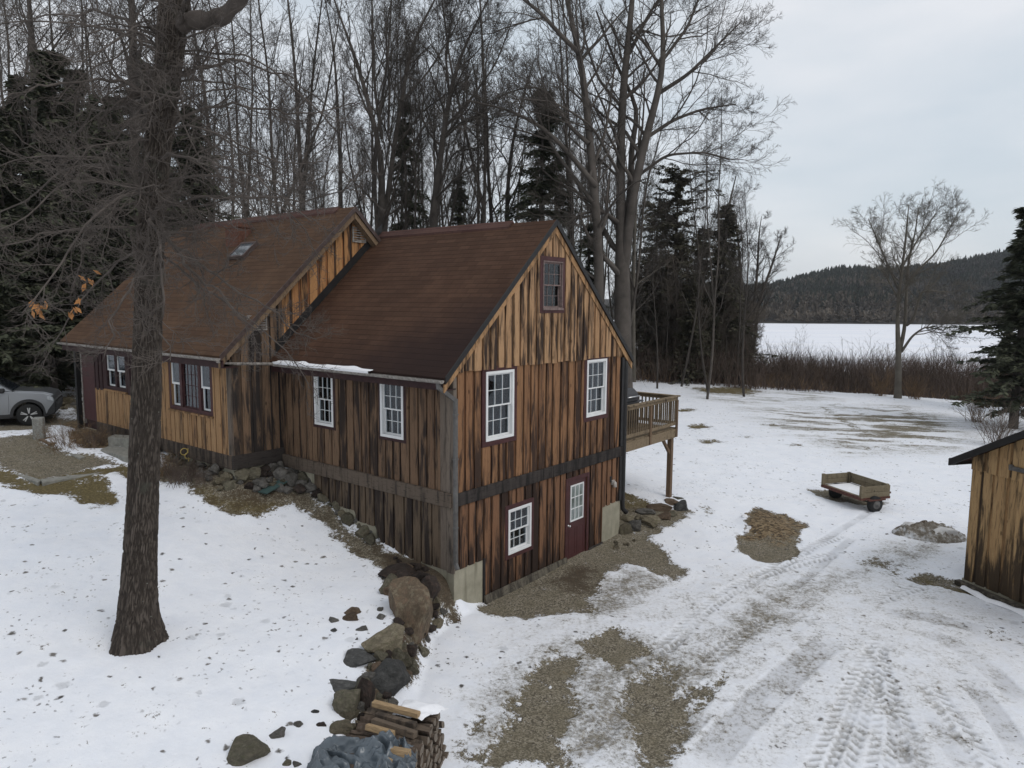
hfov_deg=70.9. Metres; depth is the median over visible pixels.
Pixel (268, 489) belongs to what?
stone
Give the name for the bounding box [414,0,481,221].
bare tree
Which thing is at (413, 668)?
boulder
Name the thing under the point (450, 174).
bare tree
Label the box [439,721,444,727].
log
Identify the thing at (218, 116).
bare tree
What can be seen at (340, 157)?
bare tree
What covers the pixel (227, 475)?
stone
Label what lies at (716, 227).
bare tree
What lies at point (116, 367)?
window
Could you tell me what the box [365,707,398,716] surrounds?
log
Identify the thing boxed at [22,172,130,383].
hemlock
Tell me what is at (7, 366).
hemlock
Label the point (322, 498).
stone
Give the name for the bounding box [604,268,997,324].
hill
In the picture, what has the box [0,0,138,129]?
bare tree
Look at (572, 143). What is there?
bare tree
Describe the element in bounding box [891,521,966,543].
snow heap
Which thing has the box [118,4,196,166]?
bare tree
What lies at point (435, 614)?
stone
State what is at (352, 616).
stone
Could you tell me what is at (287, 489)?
stone
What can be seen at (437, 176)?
bare tree
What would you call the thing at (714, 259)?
spruce
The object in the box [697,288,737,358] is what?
young tree
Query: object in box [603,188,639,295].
bare tree
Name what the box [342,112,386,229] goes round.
bare tree
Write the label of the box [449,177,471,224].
hemlock
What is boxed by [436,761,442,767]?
log
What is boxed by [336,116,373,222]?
bare tree
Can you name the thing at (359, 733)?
log
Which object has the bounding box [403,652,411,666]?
stone
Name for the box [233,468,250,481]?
stone
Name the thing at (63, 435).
shrub
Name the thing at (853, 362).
shrub
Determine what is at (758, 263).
bare tree
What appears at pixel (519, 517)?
window
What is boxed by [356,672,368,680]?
boulder
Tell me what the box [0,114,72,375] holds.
hemlock
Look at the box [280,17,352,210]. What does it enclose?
bare tree
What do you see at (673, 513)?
boulder
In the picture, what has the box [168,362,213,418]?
window
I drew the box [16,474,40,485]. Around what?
granite curb
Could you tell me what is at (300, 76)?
bare tree
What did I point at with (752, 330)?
young tree
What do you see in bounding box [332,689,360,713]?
boulder
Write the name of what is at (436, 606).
stone
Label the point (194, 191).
hemlock
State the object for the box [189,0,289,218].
bare tree
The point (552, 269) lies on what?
window
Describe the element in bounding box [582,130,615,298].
bare tree
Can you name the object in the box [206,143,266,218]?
bare tree
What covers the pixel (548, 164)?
bare tree
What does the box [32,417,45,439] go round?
granite post
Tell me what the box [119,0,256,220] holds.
bare tree
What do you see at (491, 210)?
bare tree
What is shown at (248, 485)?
stone
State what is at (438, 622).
stone
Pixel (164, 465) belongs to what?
shrub
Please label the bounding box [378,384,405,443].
window
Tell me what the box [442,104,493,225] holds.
bare tree
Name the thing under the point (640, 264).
bare tree
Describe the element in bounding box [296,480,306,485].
stone
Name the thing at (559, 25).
bare tree
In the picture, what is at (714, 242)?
bare tree
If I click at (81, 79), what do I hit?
hemlock
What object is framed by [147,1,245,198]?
bare tree
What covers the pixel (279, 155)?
bare tree
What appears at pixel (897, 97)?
sky
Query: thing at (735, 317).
young tree
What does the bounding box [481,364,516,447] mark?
window
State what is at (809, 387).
tan brush
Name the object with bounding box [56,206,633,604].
house
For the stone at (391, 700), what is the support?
on the ground
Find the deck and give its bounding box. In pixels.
[626,391,680,497]
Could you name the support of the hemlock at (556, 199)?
on the ground
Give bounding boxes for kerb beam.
[954,579,1023,608]
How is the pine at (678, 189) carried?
on the ground
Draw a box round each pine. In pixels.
[632,199,689,349]
[637,162,730,380]
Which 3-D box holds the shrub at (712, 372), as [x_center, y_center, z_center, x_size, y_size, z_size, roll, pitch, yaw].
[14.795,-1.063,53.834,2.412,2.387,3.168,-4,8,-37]
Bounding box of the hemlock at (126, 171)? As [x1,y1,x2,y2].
[120,132,142,280]
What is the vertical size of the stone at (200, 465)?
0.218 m
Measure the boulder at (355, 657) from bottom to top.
0.239 m
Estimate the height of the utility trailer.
0.853 m
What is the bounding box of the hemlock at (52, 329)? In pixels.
[0,168,119,391]
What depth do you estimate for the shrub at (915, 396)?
50.23 m
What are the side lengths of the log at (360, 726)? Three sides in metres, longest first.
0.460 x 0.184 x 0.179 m
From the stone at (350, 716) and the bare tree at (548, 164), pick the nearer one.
the stone at (350, 716)
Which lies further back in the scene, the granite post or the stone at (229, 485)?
the granite post
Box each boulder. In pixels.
[329,679,357,691]
[329,719,354,734]
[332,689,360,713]
[343,648,376,667]
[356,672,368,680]
[356,677,375,710]
[361,623,404,652]
[371,658,410,696]
[378,563,415,577]
[379,579,390,593]
[388,576,432,643]
[406,657,418,674]
[407,644,417,656]
[411,572,430,581]
[421,575,440,600]
[619,515,633,521]
[619,522,632,534]
[628,520,640,531]
[635,508,655,514]
[640,515,660,527]
[646,503,672,511]
[657,511,670,519]
[664,498,678,505]
[670,511,676,516]
[673,500,687,510]
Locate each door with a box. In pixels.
[80,353,96,422]
[564,472,589,559]
[1009,473,1023,603]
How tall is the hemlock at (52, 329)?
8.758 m
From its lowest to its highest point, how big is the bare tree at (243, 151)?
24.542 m
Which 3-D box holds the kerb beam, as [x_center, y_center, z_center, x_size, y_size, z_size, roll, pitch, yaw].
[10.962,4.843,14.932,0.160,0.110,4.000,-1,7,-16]
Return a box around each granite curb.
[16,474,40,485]
[41,472,101,485]
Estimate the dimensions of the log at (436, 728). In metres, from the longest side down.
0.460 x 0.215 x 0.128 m
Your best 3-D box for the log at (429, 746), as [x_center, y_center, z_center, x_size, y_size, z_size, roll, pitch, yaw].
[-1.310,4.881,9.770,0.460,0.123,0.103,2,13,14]
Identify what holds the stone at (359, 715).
on the ground
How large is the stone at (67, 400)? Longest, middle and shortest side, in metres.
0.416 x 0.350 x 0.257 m
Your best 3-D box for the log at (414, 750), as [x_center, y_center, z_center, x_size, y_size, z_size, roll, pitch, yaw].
[-1.460,4.802,9.358,0.460,0.215,0.128,3,42,13]
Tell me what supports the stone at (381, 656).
on the ground
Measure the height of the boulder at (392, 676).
0.543 m
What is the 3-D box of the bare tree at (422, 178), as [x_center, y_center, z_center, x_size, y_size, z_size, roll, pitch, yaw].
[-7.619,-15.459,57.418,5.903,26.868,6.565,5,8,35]
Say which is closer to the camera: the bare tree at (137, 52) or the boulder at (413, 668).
the boulder at (413, 668)
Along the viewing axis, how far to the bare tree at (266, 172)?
86.10 m
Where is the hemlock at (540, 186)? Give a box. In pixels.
[494,90,587,249]
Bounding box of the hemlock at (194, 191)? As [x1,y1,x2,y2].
[170,103,239,226]
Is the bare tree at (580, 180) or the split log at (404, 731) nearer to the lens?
the split log at (404, 731)
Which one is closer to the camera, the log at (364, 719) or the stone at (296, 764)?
the stone at (296, 764)
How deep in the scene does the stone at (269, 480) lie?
17.19 m
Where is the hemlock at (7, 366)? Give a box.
[0,227,53,387]
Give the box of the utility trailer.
[821,472,890,511]
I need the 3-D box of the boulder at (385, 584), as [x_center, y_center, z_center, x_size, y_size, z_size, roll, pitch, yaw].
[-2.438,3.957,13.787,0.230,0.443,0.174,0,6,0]
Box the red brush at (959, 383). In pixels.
[634,330,1023,405]
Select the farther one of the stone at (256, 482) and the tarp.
the stone at (256, 482)
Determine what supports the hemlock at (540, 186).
on the ground
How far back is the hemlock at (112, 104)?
49.67 m
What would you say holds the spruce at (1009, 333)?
on the ground
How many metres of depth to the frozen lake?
247.22 m
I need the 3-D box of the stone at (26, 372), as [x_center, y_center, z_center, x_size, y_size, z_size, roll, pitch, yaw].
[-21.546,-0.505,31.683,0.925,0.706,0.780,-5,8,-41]
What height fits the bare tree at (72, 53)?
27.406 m
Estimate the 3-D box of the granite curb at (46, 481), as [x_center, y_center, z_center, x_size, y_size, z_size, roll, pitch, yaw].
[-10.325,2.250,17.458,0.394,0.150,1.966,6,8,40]
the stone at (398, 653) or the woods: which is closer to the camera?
the stone at (398, 653)
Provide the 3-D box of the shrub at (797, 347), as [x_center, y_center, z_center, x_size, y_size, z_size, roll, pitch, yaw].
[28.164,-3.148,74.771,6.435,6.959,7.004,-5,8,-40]
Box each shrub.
[28,415,95,454]
[31,426,120,453]
[68,423,128,448]
[123,450,210,487]
[127,448,181,476]
[169,461,223,488]
[639,353,679,382]
[698,355,726,383]
[762,335,798,367]
[767,331,815,364]
[823,333,888,379]
[852,329,923,390]
[868,364,894,395]
[902,372,932,399]
[906,343,949,391]
[942,383,1002,422]
[964,400,1023,442]
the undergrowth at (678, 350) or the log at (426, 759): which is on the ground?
the undergrowth at (678, 350)
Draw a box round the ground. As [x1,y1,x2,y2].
[0,320,1023,767]
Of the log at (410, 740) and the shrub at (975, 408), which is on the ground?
the shrub at (975, 408)
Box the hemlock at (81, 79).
[61,69,121,275]
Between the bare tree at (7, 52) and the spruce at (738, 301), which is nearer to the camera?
the bare tree at (7, 52)
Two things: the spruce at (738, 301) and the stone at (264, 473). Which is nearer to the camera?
the stone at (264, 473)
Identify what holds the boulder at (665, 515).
on the ground
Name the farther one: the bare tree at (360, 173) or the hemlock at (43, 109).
the bare tree at (360, 173)
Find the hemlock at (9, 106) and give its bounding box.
[0,71,53,306]
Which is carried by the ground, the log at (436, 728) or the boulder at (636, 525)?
the boulder at (636, 525)
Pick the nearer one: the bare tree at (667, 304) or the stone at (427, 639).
the stone at (427, 639)
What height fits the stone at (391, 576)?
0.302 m
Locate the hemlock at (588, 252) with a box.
[576,223,612,317]
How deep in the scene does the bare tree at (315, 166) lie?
79.47 m
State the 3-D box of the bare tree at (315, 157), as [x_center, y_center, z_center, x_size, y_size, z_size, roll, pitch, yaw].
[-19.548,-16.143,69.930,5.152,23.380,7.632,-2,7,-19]
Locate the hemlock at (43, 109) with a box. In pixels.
[2,49,124,371]
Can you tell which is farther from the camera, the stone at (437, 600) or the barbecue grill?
the barbecue grill
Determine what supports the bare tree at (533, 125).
on the ground
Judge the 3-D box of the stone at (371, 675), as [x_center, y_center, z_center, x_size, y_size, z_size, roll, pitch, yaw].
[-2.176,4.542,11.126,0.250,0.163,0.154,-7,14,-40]
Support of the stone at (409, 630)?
on the ground
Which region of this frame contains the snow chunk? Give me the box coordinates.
[934,527,959,536]
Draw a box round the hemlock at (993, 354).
[970,306,1023,404]
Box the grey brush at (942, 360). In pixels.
[636,346,1008,397]
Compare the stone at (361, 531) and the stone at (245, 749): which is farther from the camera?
the stone at (361, 531)
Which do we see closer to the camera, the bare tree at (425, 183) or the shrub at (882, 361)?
the shrub at (882, 361)
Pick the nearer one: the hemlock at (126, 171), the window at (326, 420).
the window at (326, 420)
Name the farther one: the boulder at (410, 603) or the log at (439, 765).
the boulder at (410, 603)
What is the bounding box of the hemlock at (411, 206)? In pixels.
[387,101,430,230]
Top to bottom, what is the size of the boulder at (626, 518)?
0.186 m
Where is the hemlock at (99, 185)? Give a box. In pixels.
[0,94,170,354]
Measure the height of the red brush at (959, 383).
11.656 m
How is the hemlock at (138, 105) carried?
on the ground
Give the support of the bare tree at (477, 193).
on the ground
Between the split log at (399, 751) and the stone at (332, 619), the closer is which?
the split log at (399, 751)
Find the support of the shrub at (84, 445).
on the ground
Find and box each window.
[104,355,127,393]
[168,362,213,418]
[312,376,335,430]
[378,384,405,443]
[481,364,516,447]
[505,497,533,560]
[540,256,564,312]
[583,355,608,422]
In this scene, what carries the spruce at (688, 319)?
on the ground
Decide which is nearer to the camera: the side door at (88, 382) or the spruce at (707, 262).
the side door at (88, 382)
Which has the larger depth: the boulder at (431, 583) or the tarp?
the boulder at (431, 583)
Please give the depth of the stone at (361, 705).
10.42 m
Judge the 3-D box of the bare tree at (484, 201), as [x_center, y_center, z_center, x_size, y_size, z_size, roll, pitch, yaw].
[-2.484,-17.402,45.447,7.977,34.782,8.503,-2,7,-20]
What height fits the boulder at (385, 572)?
0.298 m
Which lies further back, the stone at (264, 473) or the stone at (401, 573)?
the stone at (264, 473)
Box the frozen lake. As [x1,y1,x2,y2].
[754,323,1017,374]
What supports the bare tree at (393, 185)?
on the ground
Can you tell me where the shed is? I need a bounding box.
[948,430,1023,605]
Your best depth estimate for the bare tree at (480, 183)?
78.92 m
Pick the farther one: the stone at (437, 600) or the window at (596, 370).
the window at (596, 370)
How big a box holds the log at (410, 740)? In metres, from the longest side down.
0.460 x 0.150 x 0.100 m
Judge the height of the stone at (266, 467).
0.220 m
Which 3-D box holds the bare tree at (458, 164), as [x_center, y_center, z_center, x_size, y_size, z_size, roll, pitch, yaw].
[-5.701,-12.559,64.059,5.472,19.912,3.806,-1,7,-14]
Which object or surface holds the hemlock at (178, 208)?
on the ground
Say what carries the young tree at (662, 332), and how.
on the ground
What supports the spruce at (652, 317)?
on the ground
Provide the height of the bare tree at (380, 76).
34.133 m
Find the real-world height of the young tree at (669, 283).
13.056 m
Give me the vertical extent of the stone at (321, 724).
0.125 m
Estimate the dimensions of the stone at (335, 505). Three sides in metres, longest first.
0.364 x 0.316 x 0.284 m
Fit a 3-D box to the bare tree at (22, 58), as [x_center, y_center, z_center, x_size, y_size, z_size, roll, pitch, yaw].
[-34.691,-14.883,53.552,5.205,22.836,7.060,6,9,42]
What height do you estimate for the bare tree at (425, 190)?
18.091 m
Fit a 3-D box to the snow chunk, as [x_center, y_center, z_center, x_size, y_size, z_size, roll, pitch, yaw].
[11.981,4.198,19.889,0.794,0.510,0.490,0,6,0]
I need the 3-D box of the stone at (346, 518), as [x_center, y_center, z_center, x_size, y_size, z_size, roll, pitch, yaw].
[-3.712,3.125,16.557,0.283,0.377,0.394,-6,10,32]
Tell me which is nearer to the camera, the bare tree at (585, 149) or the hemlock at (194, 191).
the hemlock at (194, 191)
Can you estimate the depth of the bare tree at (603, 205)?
93.71 m
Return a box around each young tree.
[608,231,647,356]
[613,262,672,369]
[630,248,686,379]
[635,246,708,377]
[642,220,706,380]
[661,289,712,371]
[666,251,716,321]
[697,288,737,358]
[697,316,724,364]
[701,287,742,369]
[710,292,754,360]
[718,296,766,375]
[734,300,760,349]
[739,302,767,371]
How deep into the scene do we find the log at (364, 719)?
9.96 m
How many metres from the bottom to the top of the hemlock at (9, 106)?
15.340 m
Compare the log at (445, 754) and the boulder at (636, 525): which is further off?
the boulder at (636, 525)
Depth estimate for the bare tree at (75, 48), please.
38.75 m
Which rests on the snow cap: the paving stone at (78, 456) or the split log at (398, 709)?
the split log at (398, 709)
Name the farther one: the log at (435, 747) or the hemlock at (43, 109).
the hemlock at (43, 109)
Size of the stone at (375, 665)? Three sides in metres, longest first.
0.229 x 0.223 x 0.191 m
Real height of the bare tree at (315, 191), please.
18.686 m
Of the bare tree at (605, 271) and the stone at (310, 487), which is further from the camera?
the bare tree at (605, 271)
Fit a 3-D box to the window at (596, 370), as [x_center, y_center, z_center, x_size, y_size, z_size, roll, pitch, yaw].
[2.103,0.087,18.239,0.136,1.656,1.140,6,8,39]
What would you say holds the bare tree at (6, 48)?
on the ground
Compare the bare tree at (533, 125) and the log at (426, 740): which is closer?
the log at (426, 740)
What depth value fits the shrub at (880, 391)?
52.22 m
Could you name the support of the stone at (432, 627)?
on the ground
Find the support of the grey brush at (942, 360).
on the ground
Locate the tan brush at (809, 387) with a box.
[636,366,1023,405]
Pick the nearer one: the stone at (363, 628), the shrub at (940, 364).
the stone at (363, 628)
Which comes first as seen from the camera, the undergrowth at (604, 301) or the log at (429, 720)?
the log at (429, 720)
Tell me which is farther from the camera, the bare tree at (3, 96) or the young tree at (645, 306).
the young tree at (645, 306)
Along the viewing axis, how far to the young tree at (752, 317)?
63.76 m
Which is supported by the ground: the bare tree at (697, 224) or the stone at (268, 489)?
the bare tree at (697, 224)
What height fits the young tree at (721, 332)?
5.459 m
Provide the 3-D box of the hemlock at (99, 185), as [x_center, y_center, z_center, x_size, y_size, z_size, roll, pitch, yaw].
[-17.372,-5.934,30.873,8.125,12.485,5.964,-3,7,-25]
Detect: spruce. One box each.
[635,266,670,374]
[654,276,720,385]
[683,229,714,340]
[690,298,733,379]
[691,203,778,380]
[725,266,756,353]
[984,290,1017,364]
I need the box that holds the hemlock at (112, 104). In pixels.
[102,95,125,129]
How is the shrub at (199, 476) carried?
on the ground
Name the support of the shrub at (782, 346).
on the ground
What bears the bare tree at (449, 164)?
on the ground
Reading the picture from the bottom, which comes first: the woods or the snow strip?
the snow strip
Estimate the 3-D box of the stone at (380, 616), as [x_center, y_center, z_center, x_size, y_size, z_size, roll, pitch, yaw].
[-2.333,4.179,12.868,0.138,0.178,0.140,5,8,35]
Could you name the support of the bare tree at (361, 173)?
on the ground
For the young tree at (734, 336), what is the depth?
57.45 m
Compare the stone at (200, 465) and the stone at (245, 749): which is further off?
the stone at (200, 465)
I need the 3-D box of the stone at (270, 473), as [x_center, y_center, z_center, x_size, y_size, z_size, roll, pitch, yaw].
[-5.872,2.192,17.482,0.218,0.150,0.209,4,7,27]
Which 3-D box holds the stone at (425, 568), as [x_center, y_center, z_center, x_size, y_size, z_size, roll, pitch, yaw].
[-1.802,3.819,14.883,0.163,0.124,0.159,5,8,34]
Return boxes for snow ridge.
[960,585,1023,616]
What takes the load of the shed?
on the ground
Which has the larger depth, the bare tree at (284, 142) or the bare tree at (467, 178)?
the bare tree at (467, 178)
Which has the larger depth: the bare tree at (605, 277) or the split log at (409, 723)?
the bare tree at (605, 277)
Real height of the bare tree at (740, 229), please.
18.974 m
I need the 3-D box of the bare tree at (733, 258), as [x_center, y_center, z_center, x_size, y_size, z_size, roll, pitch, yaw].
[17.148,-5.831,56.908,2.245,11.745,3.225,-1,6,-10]
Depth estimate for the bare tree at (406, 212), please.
48.30 m
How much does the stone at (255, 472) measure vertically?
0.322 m
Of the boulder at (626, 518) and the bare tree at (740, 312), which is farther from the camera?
the bare tree at (740, 312)
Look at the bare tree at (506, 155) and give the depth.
63.80 m
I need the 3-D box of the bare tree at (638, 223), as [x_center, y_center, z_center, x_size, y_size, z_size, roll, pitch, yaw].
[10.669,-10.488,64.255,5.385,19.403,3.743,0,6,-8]
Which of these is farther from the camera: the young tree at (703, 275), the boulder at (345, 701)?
the young tree at (703, 275)
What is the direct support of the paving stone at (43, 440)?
on the ground
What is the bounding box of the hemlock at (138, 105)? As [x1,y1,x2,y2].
[105,58,185,273]
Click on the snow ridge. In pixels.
(979, 595)
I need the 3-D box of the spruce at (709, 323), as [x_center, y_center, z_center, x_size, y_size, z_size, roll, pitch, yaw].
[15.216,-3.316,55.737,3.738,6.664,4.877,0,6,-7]
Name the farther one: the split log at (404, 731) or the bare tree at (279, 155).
the bare tree at (279, 155)
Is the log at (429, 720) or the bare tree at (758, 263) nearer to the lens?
the log at (429, 720)
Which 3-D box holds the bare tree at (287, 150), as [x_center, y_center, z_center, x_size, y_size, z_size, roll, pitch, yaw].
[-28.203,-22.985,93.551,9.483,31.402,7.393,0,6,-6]
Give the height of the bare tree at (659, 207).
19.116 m
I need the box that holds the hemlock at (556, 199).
[530,159,580,255]
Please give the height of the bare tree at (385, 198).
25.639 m
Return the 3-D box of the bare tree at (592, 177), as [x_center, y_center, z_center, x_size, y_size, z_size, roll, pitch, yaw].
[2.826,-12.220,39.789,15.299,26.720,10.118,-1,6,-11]
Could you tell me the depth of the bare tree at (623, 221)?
41.05 m
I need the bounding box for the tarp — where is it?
[307,730,416,767]
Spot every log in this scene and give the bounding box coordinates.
[346,733,368,738]
[349,730,377,736]
[356,722,372,732]
[360,716,374,722]
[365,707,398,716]
[365,723,394,735]
[371,717,417,738]
[372,700,420,718]
[375,711,417,728]
[390,746,410,757]
[395,734,422,743]
[397,734,429,744]
[399,745,417,760]
[403,716,435,725]
[407,742,423,757]
[415,724,432,737]
[417,753,422,766]
[418,723,432,726]
[421,732,437,741]
[423,748,428,756]
[423,751,429,767]
[424,740,432,751]
[428,713,439,719]
[430,753,438,762]
[432,744,437,752]
[433,719,438,733]
[433,734,441,745]
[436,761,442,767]
[438,738,442,750]
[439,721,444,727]
[442,751,448,758]
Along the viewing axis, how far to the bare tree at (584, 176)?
62.46 m
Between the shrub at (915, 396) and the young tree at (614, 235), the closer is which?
the shrub at (915, 396)
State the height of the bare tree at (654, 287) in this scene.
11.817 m
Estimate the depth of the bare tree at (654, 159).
42.82 m
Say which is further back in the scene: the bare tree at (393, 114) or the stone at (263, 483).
the bare tree at (393, 114)
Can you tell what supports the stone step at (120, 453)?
on the ground
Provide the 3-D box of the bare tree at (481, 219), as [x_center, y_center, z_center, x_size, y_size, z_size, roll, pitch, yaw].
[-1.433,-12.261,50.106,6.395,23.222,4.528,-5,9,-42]
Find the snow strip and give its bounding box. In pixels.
[273,360,371,373]
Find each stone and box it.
[20,370,34,375]
[39,438,53,445]
[63,397,73,403]
[70,453,84,459]
[195,462,206,468]
[203,470,213,475]
[208,463,220,474]
[213,477,225,484]
[220,472,232,479]
[223,480,236,490]
[226,734,270,765]
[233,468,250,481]
[244,482,252,488]
[248,467,260,479]
[252,479,259,485]
[253,486,260,491]
[258,478,268,488]
[258,480,286,493]
[260,464,270,472]
[260,470,267,476]
[265,477,272,482]
[267,471,273,477]
[268,463,277,471]
[269,726,285,738]
[273,467,288,479]
[274,483,283,492]
[277,461,284,468]
[282,759,290,765]
[283,485,293,493]
[284,473,297,486]
[286,468,295,473]
[293,721,302,727]
[293,761,301,766]
[294,484,306,493]
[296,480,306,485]
[297,471,308,482]
[305,482,316,492]
[311,488,321,497]
[316,722,325,726]
[317,493,328,502]
[329,616,338,622]
[332,501,339,509]
[338,509,345,517]
[339,709,359,720]
[340,512,353,526]
[342,612,358,620]
[344,607,360,613]
[355,525,368,537]
[356,625,367,630]
[357,701,364,711]
[357,712,364,720]
[363,533,375,544]
[367,672,375,680]
[371,661,380,671]
[373,651,387,661]
[376,692,382,700]
[377,613,384,619]
[382,691,391,698]
[383,586,388,595]
[384,573,396,582]
[388,697,398,704]
[392,648,404,660]
[393,617,404,624]
[396,570,411,577]
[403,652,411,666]
[404,627,413,634]
[414,563,421,570]
[418,645,429,657]
[422,566,428,571]
[425,634,430,642]
[429,624,436,632]
[432,603,439,610]
[432,610,437,618]
[432,618,443,628]
[433,597,440,602]
[440,608,447,614]
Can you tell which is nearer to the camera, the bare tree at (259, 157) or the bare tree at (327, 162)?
the bare tree at (327, 162)
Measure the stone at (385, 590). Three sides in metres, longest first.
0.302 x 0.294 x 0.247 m
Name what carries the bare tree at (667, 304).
on the ground
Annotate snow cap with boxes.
[393,699,447,720]
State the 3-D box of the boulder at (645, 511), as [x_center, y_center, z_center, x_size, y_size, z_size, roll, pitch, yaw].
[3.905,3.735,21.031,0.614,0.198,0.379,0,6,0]
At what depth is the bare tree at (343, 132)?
86.75 m
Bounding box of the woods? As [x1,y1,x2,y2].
[611,247,1023,323]
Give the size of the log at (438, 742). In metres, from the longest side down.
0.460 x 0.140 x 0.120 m
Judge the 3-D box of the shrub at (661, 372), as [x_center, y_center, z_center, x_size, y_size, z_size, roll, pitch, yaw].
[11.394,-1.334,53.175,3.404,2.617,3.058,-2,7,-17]
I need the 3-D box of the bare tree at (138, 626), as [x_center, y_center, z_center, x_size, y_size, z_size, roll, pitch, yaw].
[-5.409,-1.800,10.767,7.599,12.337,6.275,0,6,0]
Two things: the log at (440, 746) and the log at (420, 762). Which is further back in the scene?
the log at (440, 746)
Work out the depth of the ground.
13.58 m
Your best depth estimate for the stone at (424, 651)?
12.84 m
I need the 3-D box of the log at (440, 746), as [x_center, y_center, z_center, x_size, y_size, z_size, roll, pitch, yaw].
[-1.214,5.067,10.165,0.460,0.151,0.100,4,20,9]
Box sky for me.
[0,0,1023,298]
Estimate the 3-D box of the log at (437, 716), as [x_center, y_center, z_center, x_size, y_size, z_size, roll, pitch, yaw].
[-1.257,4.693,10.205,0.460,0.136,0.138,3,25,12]
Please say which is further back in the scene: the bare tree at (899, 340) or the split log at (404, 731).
the bare tree at (899, 340)
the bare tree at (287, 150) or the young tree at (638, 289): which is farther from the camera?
the bare tree at (287, 150)
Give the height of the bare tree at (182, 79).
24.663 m
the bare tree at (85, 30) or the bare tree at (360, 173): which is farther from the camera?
the bare tree at (360, 173)
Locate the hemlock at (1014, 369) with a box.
[930,207,1023,428]
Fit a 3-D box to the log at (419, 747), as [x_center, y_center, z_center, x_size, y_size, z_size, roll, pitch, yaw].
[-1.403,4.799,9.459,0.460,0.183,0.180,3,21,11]
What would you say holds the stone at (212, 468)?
on the ground
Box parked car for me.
[0,377,62,425]
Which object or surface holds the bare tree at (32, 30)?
on the ground
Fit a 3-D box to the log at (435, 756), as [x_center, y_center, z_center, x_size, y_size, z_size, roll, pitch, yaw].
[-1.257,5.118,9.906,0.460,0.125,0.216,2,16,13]
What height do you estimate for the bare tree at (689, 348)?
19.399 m
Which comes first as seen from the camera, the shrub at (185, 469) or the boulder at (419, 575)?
the boulder at (419, 575)
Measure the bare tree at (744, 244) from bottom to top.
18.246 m
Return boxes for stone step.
[100,446,127,462]
[108,434,128,446]
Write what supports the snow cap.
on the log at (437, 716)
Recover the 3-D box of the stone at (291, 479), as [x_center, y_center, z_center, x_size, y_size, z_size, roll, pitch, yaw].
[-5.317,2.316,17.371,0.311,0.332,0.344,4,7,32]
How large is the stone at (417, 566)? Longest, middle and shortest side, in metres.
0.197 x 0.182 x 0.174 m
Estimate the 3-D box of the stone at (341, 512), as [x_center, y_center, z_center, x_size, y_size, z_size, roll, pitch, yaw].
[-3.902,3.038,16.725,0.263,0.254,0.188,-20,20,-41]
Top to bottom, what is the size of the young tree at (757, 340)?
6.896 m
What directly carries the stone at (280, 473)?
on the ground
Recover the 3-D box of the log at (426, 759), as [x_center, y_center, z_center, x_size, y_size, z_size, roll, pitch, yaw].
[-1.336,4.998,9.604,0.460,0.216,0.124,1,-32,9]
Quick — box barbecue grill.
[627,388,643,428]
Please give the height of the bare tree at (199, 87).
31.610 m
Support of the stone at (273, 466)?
on the ground
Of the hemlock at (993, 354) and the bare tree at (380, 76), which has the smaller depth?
the hemlock at (993, 354)
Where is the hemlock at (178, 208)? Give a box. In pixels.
[166,172,193,235]
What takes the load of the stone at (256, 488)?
on the ground
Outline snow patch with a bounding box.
[829,483,859,494]
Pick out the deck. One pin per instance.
(654, 428)
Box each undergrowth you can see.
[2,272,648,387]
[636,297,786,383]
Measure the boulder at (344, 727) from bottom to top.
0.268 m
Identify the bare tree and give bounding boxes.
[0,0,50,344]
[0,0,73,109]
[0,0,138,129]
[0,0,390,656]
[0,1,25,79]
[1,0,92,197]
[1,0,126,109]
[4,27,60,174]
[7,0,126,144]
[12,3,128,129]
[29,0,147,174]
[79,0,197,218]
[83,0,200,274]
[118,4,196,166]
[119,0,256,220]
[119,10,203,198]
[147,0,284,221]
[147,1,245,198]
[171,66,240,209]
[178,59,238,203]
[182,30,230,198]
[185,34,253,221]
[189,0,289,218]
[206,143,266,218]
[213,0,376,215]
[217,83,271,217]
[224,114,270,218]
[224,136,261,216]
[228,117,287,216]
[233,19,305,216]
[250,15,339,215]
[254,0,351,210]
[255,82,301,212]
[264,74,354,210]
[265,88,318,213]
[266,86,334,212]
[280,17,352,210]
[289,122,319,209]
[293,111,333,209]
[295,93,333,211]
[301,133,363,208]
[307,159,329,209]
[308,0,373,210]
[313,0,412,229]
[313,41,374,208]
[323,0,493,231]
[334,0,415,230]
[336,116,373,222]
[341,0,465,230]
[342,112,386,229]
[344,121,373,219]
[350,0,432,228]
[362,0,453,230]
[364,96,427,230]
[373,7,447,230]
[374,4,469,225]
[376,21,452,229]
[380,0,549,227]
[382,53,464,229]
[399,2,510,227]
[407,0,533,222]
[407,137,432,227]
[412,158,431,227]
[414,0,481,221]
[424,59,479,226]
[425,152,495,225]
[427,0,704,301]
[428,120,482,224]
[439,126,495,225]
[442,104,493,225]
[442,133,470,225]
[450,100,505,223]
[451,53,554,222]
[452,31,530,222]
[453,59,498,224]
[454,37,532,223]
[455,28,543,223]
[467,0,797,387]
[468,103,546,221]
[486,29,582,233]
[492,59,572,222]
[501,0,623,241]
[519,128,564,219]
[533,42,600,251]
[546,102,609,262]
[558,53,638,266]
[562,86,615,274]
[565,62,685,325]
[580,115,615,286]
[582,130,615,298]
[591,100,675,381]
[601,125,639,318]
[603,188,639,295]
[604,167,658,303]
[609,148,657,295]
[630,215,668,388]
[631,232,663,355]
[637,139,677,356]
[642,173,683,375]
[654,112,714,386]
[656,192,719,301]
[670,159,713,356]
[678,71,752,398]
[678,140,740,390]
[692,169,746,379]
[706,203,736,293]
[710,183,767,320]
[714,183,761,310]
[717,172,779,385]
[719,235,745,379]
[720,173,783,396]
[731,211,795,361]
[834,180,993,398]
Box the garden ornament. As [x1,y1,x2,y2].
[180,448,190,460]
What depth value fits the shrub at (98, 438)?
19.71 m
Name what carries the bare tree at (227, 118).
on the ground

